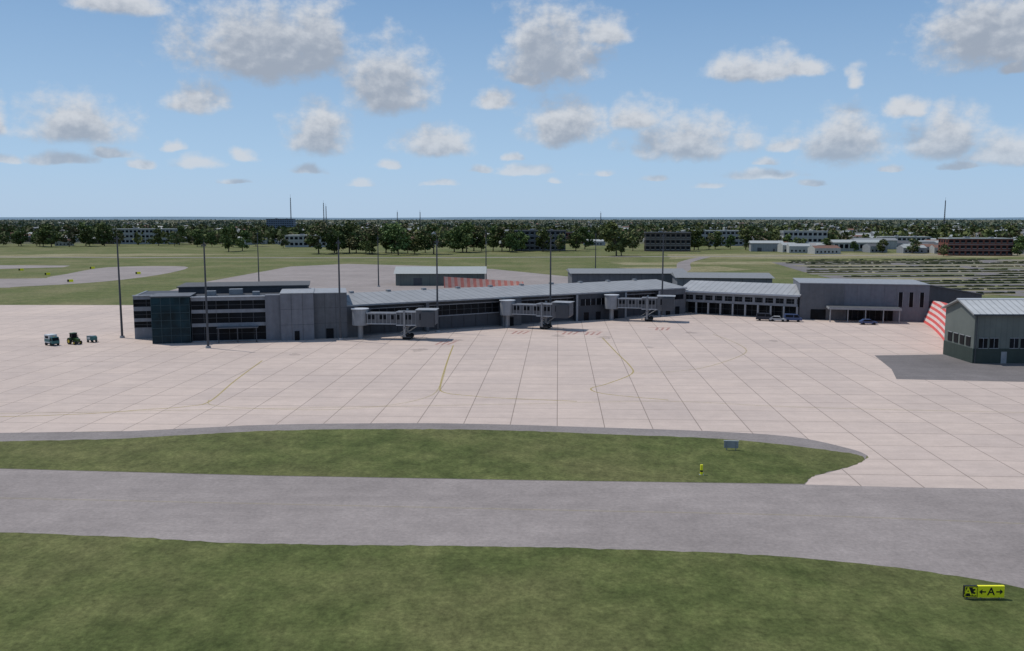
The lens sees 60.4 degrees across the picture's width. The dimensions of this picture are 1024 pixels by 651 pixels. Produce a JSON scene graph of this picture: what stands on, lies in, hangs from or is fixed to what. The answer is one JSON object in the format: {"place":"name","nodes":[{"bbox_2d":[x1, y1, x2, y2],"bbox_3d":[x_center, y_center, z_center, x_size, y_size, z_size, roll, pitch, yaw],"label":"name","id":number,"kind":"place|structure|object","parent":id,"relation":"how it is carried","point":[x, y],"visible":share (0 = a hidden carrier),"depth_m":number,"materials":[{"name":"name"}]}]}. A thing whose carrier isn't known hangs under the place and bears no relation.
{"place":"outdoors","nodes":[
{"label":"outdoors","id":0,"kind":"place"},
{"bbox_2d":[0,254,249,257],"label":"runway","id":1,"kind":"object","parent":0,"point":[49,255],"depth_m":662.93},
{"bbox_2d":[285,234,332,246],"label":"office building","id":2,"kind":"structure","parent":0,"point":[296,240],"depth_m":853.09,"materials":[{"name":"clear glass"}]},
{"bbox_2d":[170,264,567,292],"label":"tarmac","id":3,"kind":"structure","parent":0,"point":[355,278],"depth_m":417.59,"materials":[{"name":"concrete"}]},
{"bbox_2d":[0,423,866,484],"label":"asphalt shoulder pavement","id":4,"kind":"structure","parent":0,"point":[753,437],"depth_m":115.72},
{"bbox_2d":[0,429,864,483],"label":"grass island","id":5,"kind":"structure","parent":4,"relation":"on","point":[466,454],"depth_m":104.04,"materials":[{"name":"plant"}]},
{"bbox_2d":[0,305,1023,488],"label":"concrete apron pavement","id":6,"kind":"structure","parent":0,"point":[836,382],"depth_m":149.15,"materials":[{"name":"concrete"}]},
{"bbox_2d":[44,334,59,345],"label":"airport service truck","id":7,"kind":"object","parent":6,"relation":"on","point":[51,339],"visible":1,"depth_m":194.31,"materials":[{"name":"white paint"}]},
{"bbox_2d":[67,332,81,344],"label":"baggage tractor","id":8,"kind":"object","parent":6,"relation":"on","point":[74,338],"visible":1,"depth_m":196.38,"materials":[{"name":"green paint"}]},
{"bbox_2d":[114,232,124,337],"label":"apron floodlight mast","id":9,"kind":"object","parent":6,"relation":"on","point":[120,305],"visible":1,"depth_m":205.98,"materials":[{"name":"metal"}]},
{"bbox_2d":[201,238,210,347],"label":"apron floodlight mast","id":10,"kind":"object","parent":6,"relation":"on","point":[206,308],"visible":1,"depth_m":189.60,"materials":[{"name":"metal"}]},
{"bbox_2d":[336,240,342,339],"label":"apron floodlight mast","id":11,"kind":"object","parent":6,"relation":"on","point":[340,334],"visible":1,"depth_m":202.14,"materials":[{"name":"metal"}]},
{"bbox_2d":[351,308,438,339],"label":"jet bridge","id":12,"kind":"structure","parent":6,"relation":"on","point":[407,318],"depth_m":203.90,"materials":[{"name":"metal"}]},
{"bbox_2d":[435,240,439,331],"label":"apron floodlight mast","id":13,"kind":"object","parent":6,"relation":"on","point":[437,324],"visible":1,"depth_m":216.22,"materials":[{"name":"metal"}]},
{"bbox_2d":[499,299,574,329],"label":"jet bridge","id":14,"kind":"structure","parent":6,"relation":"on","point":[544,311],"depth_m":223.14,"materials":[{"name":"metal"}]},
{"bbox_2d":[132,278,983,343],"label":"airport terminal","id":15,"kind":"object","parent":6,"relation":"on","point":[256,311],"visible":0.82,"depth_m":227.06,"materials":[{"name":"grey glass"}]},
{"bbox_2d":[133,299,265,340],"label":"windows","id":16,"kind":"structure","parent":15,"relation":"in","point":[199,334],"depth_m":201.17,"materials":[{"name":"black glass"}]},
{"bbox_2d":[295,328,333,339],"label":"doors","id":17,"kind":"structure","parent":15,"relation":"in","point":[329,331],"depth_m":205.94,"materials":[{"name":"grey glass"}]},
{"bbox_2d":[370,294,654,314],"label":"windows","id":18,"kind":"structure","parent":15,"relation":"in","point":[479,307],"depth_m":225.41,"materials":[{"name":"black glass"}]},
{"bbox_2d":[510,294,683,325],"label":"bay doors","id":19,"kind":"structure","parent":15,"relation":"in","point":[595,301],"depth_m":243.67,"materials":[{"name":"black glass"}]},
{"bbox_2d":[686,294,797,316],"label":"windows","id":20,"kind":"structure","parent":15,"relation":"in","point":[727,308],"depth_m":254.74,"materials":[{"name":"black glass"}]},
{"bbox_2d":[898,292,923,306],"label":"slit windows","id":21,"kind":"structure","parent":15,"relation":"in","point":[900,293],"depth_m":238.90,"materials":[{"name":"black glass"}]},
{"bbox_2d":[604,294,675,321],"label":"jet bridge","id":22,"kind":"structure","parent":6,"relation":"on","point":[647,303],"depth_m":240.04,"materials":[{"name":"metal"}]},
{"bbox_2d":[0,469,1023,587],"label":"taxiway road","id":23,"kind":"structure","parent":0,"point":[974,533],"depth_m":83.46,"materials":[{"name":"asphalt"}]},
{"bbox_2d":[0,243,1023,586],"bbox_3d":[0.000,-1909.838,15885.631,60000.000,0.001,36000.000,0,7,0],"label":"ground","id":24,"kind":"structure","parent":0,"point":[272,257],"depth_m":572.14,"materials":[{"name":"green plant"}]},
{"bbox_2d":[10,228,29,245],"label":"broadleaf tree","id":25,"kind":"object","parent":24,"relation":"on","point":[20,235],"visible":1,"depth_m":880.78,"materials":[{"name":"green plant"}]},
{"bbox_2d":[0,265,66,268],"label":"airfield taxiway","id":26,"kind":"structure","parent":24,"relation":"on","point":[23,266],"depth_m":512.49,"materials":[{"name":"asphalt"}]},
{"bbox_2d":[37,224,63,246],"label":"broadleaf tree","id":27,"kind":"object","parent":24,"relation":"on","point":[45,231],"visible":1,"depth_m":854.93,"materials":[{"name":"green plant"}]},
{"bbox_2d":[58,225,80,246],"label":"broadleaf tree","id":28,"kind":"object","parent":24,"relation":"on","point":[73,237],"visible":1,"depth_m":865.48,"materials":[{"name":"green plant"}]},
{"bbox_2d":[76,222,96,245],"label":"broadleaf tree","id":29,"kind":"object","parent":24,"relation":"on","point":[84,227],"visible":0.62,"depth_m":886.07,"materials":[{"name":"green plant"}]},
{"bbox_2d":[81,229,97,246],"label":"broadleaf tree","id":30,"kind":"object","parent":24,"relation":"on","point":[90,237],"visible":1,"depth_m":869.44,"materials":[{"name":"green plant"}]},
{"bbox_2d":[0,266,187,287],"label":"airfield taxiway","id":31,"kind":"structure","parent":24,"relation":"on","point":[101,274],"depth_m":424.74,"materials":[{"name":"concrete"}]},
{"bbox_2d":[92,221,113,245],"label":"broadleaf tree","id":32,"kind":"object","parent":24,"relation":"on","point":[100,227],"visible":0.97,"depth_m":887.09,"materials":[{"name":"green plant"}]},
{"bbox_2d":[109,228,125,243],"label":"broadleaf tree","id":33,"kind":"object","parent":24,"relation":"on","point":[119,234],"visible":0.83,"depth_m":890.05,"materials":[{"name":"green plant"}]},
{"bbox_2d":[113,229,178,243],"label":"walls","id":34,"kind":"structure","parent":24,"relation":"on","point":[129,233],"depth_m":954.95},
{"bbox_2d":[113,230,177,241],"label":"windows","id":35,"kind":"structure","parent":34,"relation":"attached to","point":[142,235],"depth_m":954.83,"materials":[{"name":"black glass"}]},
{"bbox_2d":[151,227,166,245],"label":"broadleaf tree","id":36,"kind":"object","parent":24,"relation":"on","point":[158,238],"visible":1,"depth_m":895.33,"materials":[{"name":"green plant"}]},
{"bbox_2d":[189,229,206,246],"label":"broadleaf tree","id":37,"kind":"object","parent":24,"relation":"on","point":[198,237],"visible":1,"depth_m":863.41,"materials":[{"name":"green plant"}]},
{"bbox_2d":[205,231,217,244],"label":"broadleaf tree","id":38,"kind":"object","parent":24,"relation":"on","point":[212,239],"visible":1,"depth_m":853.96,"materials":[{"name":"green plant"}]},
{"bbox_2d":[218,223,236,251],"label":"broadleaf tree","id":39,"kind":"object","parent":24,"relation":"on","point":[227,240],"visible":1,"depth_m":735.96,"materials":[{"name":"green plant"}]},
{"bbox_2d":[234,230,251,250],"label":"broadleaf tree","id":40,"kind":"object","parent":24,"relation":"on","point":[245,235],"visible":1,"depth_m":755.71,"materials":[{"name":"green plant"}]},
{"bbox_2d":[249,225,266,243],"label":"broadleaf tree","id":41,"kind":"object","parent":24,"relation":"on","point":[256,229],"visible":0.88,"depth_m":874.71,"materials":[{"name":"green plant"}]},
{"bbox_2d":[266,218,295,228],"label":"blue tower block","id":42,"kind":"structure","parent":24,"relation":"on","point":[277,222],"depth_m":1748.33,"materials":[{"name":"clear glass"}]},
{"bbox_2d":[304,221,331,253],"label":"broadleaf tree","id":43,"kind":"object","parent":24,"relation":"on","point":[321,230],"visible":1,"depth_m":687.75,"materials":[{"name":"green plant"}]},
{"bbox_2d":[321,224,347,252],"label":"broadleaf tree","id":44,"kind":"object","parent":24,"relation":"on","point":[334,228],"visible":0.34,"depth_m":708.22,"materials":[{"name":"green plant"}]},
{"bbox_2d":[324,230,346,253],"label":"broadleaf tree","id":45,"kind":"object","parent":24,"relation":"on","point":[339,235],"visible":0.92,"depth_m":692.33,"materials":[{"name":"green plant"}]},
{"bbox_2d":[338,220,359,252],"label":"broadleaf tree","id":46,"kind":"object","parent":24,"relation":"on","point":[348,228],"visible":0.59,"depth_m":712.53,"materials":[{"name":"green plant"}]},
{"bbox_2d":[345,229,363,252],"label":"broadleaf tree","id":47,"kind":"object","parent":24,"relation":"on","point":[352,242],"visible":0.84,"depth_m":702.00,"materials":[{"name":"green plant"}]},
{"bbox_2d":[357,235,379,254],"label":"broadleaf tree","id":48,"kind":"object","parent":24,"relation":"on","point":[367,246],"visible":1,"depth_m":678.35,"materials":[{"name":"green plant"}]},
{"bbox_2d":[359,224,383,253],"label":"broadleaf tree","id":49,"kind":"object","parent":24,"relation":"on","point":[373,231],"visible":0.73,"depth_m":684.66,"materials":[{"name":"green plant"}]},
{"bbox_2d":[382,222,411,254],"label":"broadleaf tree","id":50,"kind":"object","parent":24,"relation":"on","point":[403,241],"visible":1,"depth_m":671.37,"materials":[{"name":"green plant"}]},
{"bbox_2d":[404,231,424,253],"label":"broadleaf tree","id":51,"kind":"object","parent":24,"relation":"on","point":[418,242],"visible":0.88,"depth_m":687.93,"materials":[{"name":"green plant"}]},
{"bbox_2d":[415,223,450,253],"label":"broadleaf tree","id":52,"kind":"object","parent":24,"relation":"on","point":[425,232],"visible":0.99,"depth_m":686.69,"materials":[{"name":"green plant"}]},
{"bbox_2d":[394,266,486,285],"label":"maintenance shed","id":53,"kind":"structure","parent":24,"relation":"on","point":[415,275],"depth_m":367.49,"materials":[{"name":"metal"}]},
{"bbox_2d":[449,224,476,251],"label":"broadleaf tree","id":54,"kind":"object","parent":24,"relation":"on","point":[457,237],"visible":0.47,"depth_m":720.45,"materials":[{"name":"green plant"}]},
{"bbox_2d":[455,221,475,252],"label":"broadleaf tree","id":55,"kind":"object","parent":24,"relation":"on","point":[465,232],"visible":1,"depth_m":714.48,"materials":[{"name":"green plant"}]},
{"bbox_2d":[468,224,488,250],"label":"broadleaf tree","id":56,"kind":"object","parent":24,"relation":"on","point":[475,235],"visible":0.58,"depth_m":750.42,"materials":[{"name":"green plant"}]},
{"bbox_2d":[444,276,523,287],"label":"striped blast fence","id":57,"kind":"object","parent":24,"relation":"on","point":[451,282],"visible":0.94,"depth_m":359.91,"materials":[{"name":"metal"}]},
{"bbox_2d":[484,225,500,250],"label":"broadleaf tree","id":58,"kind":"object","parent":24,"relation":"on","point":[491,242],"visible":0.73,"depth_m":752.90,"materials":[{"name":"green plant"}]},
{"bbox_2d":[491,226,508,251],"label":"broadleaf tree","id":59,"kind":"object","parent":24,"relation":"on","point":[499,233],"visible":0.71,"depth_m":739.66,"materials":[{"name":"green plant"}]},
{"bbox_2d":[0,532,1023,650],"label":"foreground grass","id":60,"kind":"structure","parent":24,"relation":"on","point":[60,592],"depth_m":64.75,"materials":[{"name":"plant"}]},
{"bbox_2d":[963,585,1004,598],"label":"taxiway direction sign","id":61,"kind":"object","parent":60,"relation":"on","point":[983,591],"visible":1,"depth_m":65.06,"materials":[{"name":"metal"}]},
{"bbox_2d":[0,219,1023,229],"bbox_3d":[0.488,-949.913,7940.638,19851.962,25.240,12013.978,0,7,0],"label":"distant woodland","id":62,"kind":"object","parent":24,"relation":"on","point":[963,222],"visible":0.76,"depth_m":3248.30,"materials":[{"name":"green plant"}]},
{"bbox_2d":[503,234,520,250],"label":"broadleaf tree","id":63,"kind":"object","parent":24,"relation":"on","point":[510,242],"visible":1,"depth_m":720.12,"materials":[{"name":"green plant"}]},
{"bbox_2d":[9,221,1023,253],"bbox_3d":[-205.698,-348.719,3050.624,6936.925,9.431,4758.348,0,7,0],"label":"distant houses","id":64,"kind":"structure","parent":24,"relation":"on","point":[929,246],"depth_m":787.38,"materials":[{"name":"white metal"}]},
{"bbox_2d":[515,230,529,250],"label":"broadleaf tree","id":65,"kind":"object","parent":24,"relation":"on","point":[523,237],"visible":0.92,"depth_m":742.09,"materials":[{"name":"green plant"}]},
{"bbox_2d":[535,228,553,251],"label":"broadleaf tree","id":66,"kind":"object","parent":24,"relation":"on","point":[544,234],"visible":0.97,"depth_m":737.36,"materials":[{"name":"green plant"}]},
{"bbox_2d":[554,233,567,251],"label":"broadleaf tree","id":67,"kind":"object","parent":24,"relation":"on","point":[559,242],"visible":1,"depth_m":733.09,"materials":[{"name":"green plant"}]},
{"bbox_2d":[567,230,584,250],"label":"broadleaf tree","id":68,"kind":"object","parent":24,"relation":"on","point":[576,243],"visible":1,"depth_m":756.56,"materials":[{"name":"green plant"}]},
{"bbox_2d":[577,226,594,248],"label":"broadleaf tree","id":69,"kind":"object","parent":24,"relation":"on","point":[586,234],"visible":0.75,"depth_m":793.93,"materials":[{"name":"green plant"}]},
{"bbox_2d":[598,220,635,255],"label":"broadleaf tree","id":70,"kind":"object","parent":24,"relation":"on","point":[608,230],"visible":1,"depth_m":652.32,"materials":[{"name":"green plant"}]},
{"bbox_2d":[568,272,672,282],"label":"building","id":71,"kind":"structure","parent":24,"relation":"on","point":[572,278],"depth_m":330.25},
{"bbox_2d":[566,268,686,273],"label":"roof","id":72,"kind":"structure","parent":71,"relation":"on","point":[618,270],"depth_m":336.62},
{"bbox_2d":[686,226,703,249],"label":"broadleaf tree","id":73,"kind":"object","parent":24,"relation":"on","point":[694,244],"visible":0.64,"depth_m":775.62,"materials":[{"name":"green plant"}]},
{"bbox_2d":[693,231,706,249],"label":"broadleaf tree","id":74,"kind":"object","parent":24,"relation":"on","point":[700,241],"visible":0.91,"depth_m":777.59,"materials":[{"name":"green plant"}]},
{"bbox_2d":[681,231,742,245],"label":"walls","id":75,"kind":"structure","parent":24,"relation":"on","point":[705,235],"depth_m":895.30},
{"bbox_2d":[709,230,724,248],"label":"broadleaf tree","id":76,"kind":"object","parent":24,"relation":"on","point":[717,236],"visible":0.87,"depth_m":798.18,"materials":[{"name":"green plant"}]},
{"bbox_2d":[738,227,756,249],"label":"broadleaf tree","id":77,"kind":"object","parent":24,"relation":"on","point":[743,232],"visible":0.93,"depth_m":777.72,"materials":[{"name":"green plant"}]},
{"bbox_2d":[754,229,769,240],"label":"broadleaf tree","id":78,"kind":"object","parent":24,"relation":"on","point":[761,235],"visible":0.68,"depth_m":777.81,"materials":[{"name":"green plant"}]},
{"bbox_2d":[780,231,827,242],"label":"walls","id":79,"kind":"structure","parent":24,"relation":"on","point":[817,237],"depth_m":785.91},
{"bbox_2d":[780,233,826,241],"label":"windows","id":80,"kind":"structure","parent":79,"relation":"attached to","point":[810,234],"depth_m":785.81,"materials":[{"name":"black glass"}]},
{"bbox_2d":[850,238,896,248],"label":"white warehouse","id":81,"kind":"structure","parent":24,"relation":"on","point":[892,242],"depth_m":797.54,"materials":[{"name":"metal"}]},
{"bbox_2d":[772,259,1023,295],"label":"car park pavement","id":82,"kind":"structure","parent":24,"relation":"on","point":[805,268],"depth_m":455.64,"materials":[{"name":"asphalt"}]},
{"bbox_2d":[782,259,1023,293],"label":"hedge row","id":83,"kind":"object","parent":24,"relation":"on","point":[1006,270],"visible":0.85,"depth_m":461.47,"materials":[{"name":"green plant"}]},
{"bbox_2d":[876,235,930,240],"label":"white warehouse","id":84,"kind":"structure","parent":24,"relation":"on","point":[902,238],"depth_m":881.60,"materials":[{"name":"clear metal"}]},
{"bbox_2d":[923,301,947,340],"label":"striped blast fence","id":85,"kind":"object","parent":24,"relation":"on","point":[935,317],"visible":0.48,"depth_m":224.47,"materials":[{"name":"metal"}]},
{"bbox_2d":[0,217,1023,219],"bbox_3d":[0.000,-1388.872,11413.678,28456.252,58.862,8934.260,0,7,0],"label":"hills","id":86,"kind":"structure","parent":0,"point":[472,218],"depth_m":15018.06,"materials":[{"name":"plant"}]},
{"bbox_2d":[0,220,1023,243],"bbox_3d":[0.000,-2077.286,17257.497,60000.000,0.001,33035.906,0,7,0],"label":"distant terrain","id":87,"kind":"structure","parent":0,"point":[642,242],"depth_m":7276.69,"materials":[{"name":"plant"}]},
{"bbox_2d":[0,222,1023,244],"bbox_3d":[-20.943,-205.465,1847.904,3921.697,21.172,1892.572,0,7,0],"label":"distant tree line","id":88,"kind":"object","parent":87,"relation":"on","point":[947,231],"visible":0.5,"depth_m":1346.53,"materials":[{"name":"green plant"}]},
{"bbox_2d":[0,0,1023,217],"label":"sky","id":89,"kind":"structure","parent":0,"point":[109,108],"materials":[{"name":"blue"}]},
{"bbox_2d":[514,231,565,250],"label":"walls","id":90,"kind":"structure","parent":0,"point":[530,245],"depth_m":756.88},
{"bbox_2d":[63,254,1023,257],"bbox_3d":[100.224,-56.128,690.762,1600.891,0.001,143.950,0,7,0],"label":"perimeter road","id":91,"kind":"structure","parent":0,"point":[454,257],"depth_m":628.83,"materials":[{"name":"asphalt"}]},
{"bbox_2d":[644,233,690,250],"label":"walls","id":92,"kind":"structure","parent":0,"point":[670,238],"depth_m":744.91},
{"bbox_2d":[644,234,689,248],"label":"windows","id":93,"kind":"structure","parent":92,"relation":"attached to","point":[667,241],"depth_m":744.89,"materials":[{"name":"black glass"}]},
{"bbox_2d":[617,266,750,271],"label":"dry grass field","id":94,"kind":"structure","parent":0,"point":[706,269],"depth_m":491.88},
{"bbox_2d":[677,257,708,270],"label":"perimeter road","id":95,"kind":"structure","parent":0,"point":[685,265],"depth_m":545.65,"materials":[{"name":"asphalt"}]},
{"bbox_2d":[615,261,790,264],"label":"dry grass field","id":96,"kind":"structure","parent":0,"point":[698,263],"depth_m":546.20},
{"bbox_2d":[672,276,771,285],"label":"walls","id":97,"kind":"structure","parent":0,"point":[680,281],"depth_m":302.46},
{"bbox_2d":[670,272,773,277],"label":"roof","id":98,"kind":"structure","parent":97,"relation":"on","point":[714,275],"depth_m":307.19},
{"bbox_2d":[748,241,782,251],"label":"grey warehouse","id":99,"kind":"structure","parent":0,"point":[766,246],"depth_m":743.11,"materials":[{"name":"metal"}]},
{"bbox_2d":[666,253,1023,258],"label":"dry grass field","id":100,"kind":"structure","parent":0,"point":[889,255],"depth_m":645.85,"materials":[{"name":"plant"}]},
{"bbox_2d":[906,238,921,252],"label":"broadleaf tree","id":101,"kind":"object","parent":100,"relation":"on","point":[913,245],"visible":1,"depth_m":701.26,"materials":[{"name":"green plant"}]},
{"bbox_2d":[792,265,910,265],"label":"verge grass","id":102,"kind":"structure","parent":0,"point":[851,265],"depth_m":522.74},
{"bbox_2d":[829,240,882,250],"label":"white warehouse","id":103,"kind":"structure","parent":0,"point":[844,245],"depth_m":746.24,"materials":[{"name":"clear metal"}]},
{"bbox_2d":[807,273,979,274],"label":"verge grass","id":104,"kind":"structure","parent":0,"point":[894,274],"depth_m":439.33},
{"bbox_2d":[831,268,968,268],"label":"verge grass","id":105,"kind":"structure","parent":0,"point":[899,268],"depth_m":491.63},
{"bbox_2d":[843,278,962,279],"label":"verge grass","id":106,"kind":"structure","parent":0,"point":[911,278],"depth_m":410.24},
{"bbox_2d":[875,354,1023,381],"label":"hangar pad pavement","id":107,"kind":"structure","parent":0,"point":[932,367],"depth_m":163.88,"materials":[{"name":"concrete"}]},
{"bbox_2d":[941,298,1023,363],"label":"aircraft hangar","id":108,"kind":"structure","parent":107,"relation":"on","point":[984,330],"depth_m":170.75,"materials":[{"name":"metal"}]},
{"bbox_2d":[948,331,1023,347],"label":"windows","id":109,"kind":"structure","parent":108,"relation":"in","point":[993,344],"depth_m":170.44,"materials":[{"name":"black glass"}]},
{"bbox_2d":[938,238,1013,255],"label":"walls","id":110,"kind":"structure","parent":0,"point":[940,243],"depth_m":657.99,"materials":[{"name":"red brick"}]},
{"bbox_2d":[938,240,1012,253],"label":"windows","id":111,"kind":"structure","parent":110,"relation":"attached to","point":[980,241],"depth_m":657.71,"materials":[{"name":"black glass"}]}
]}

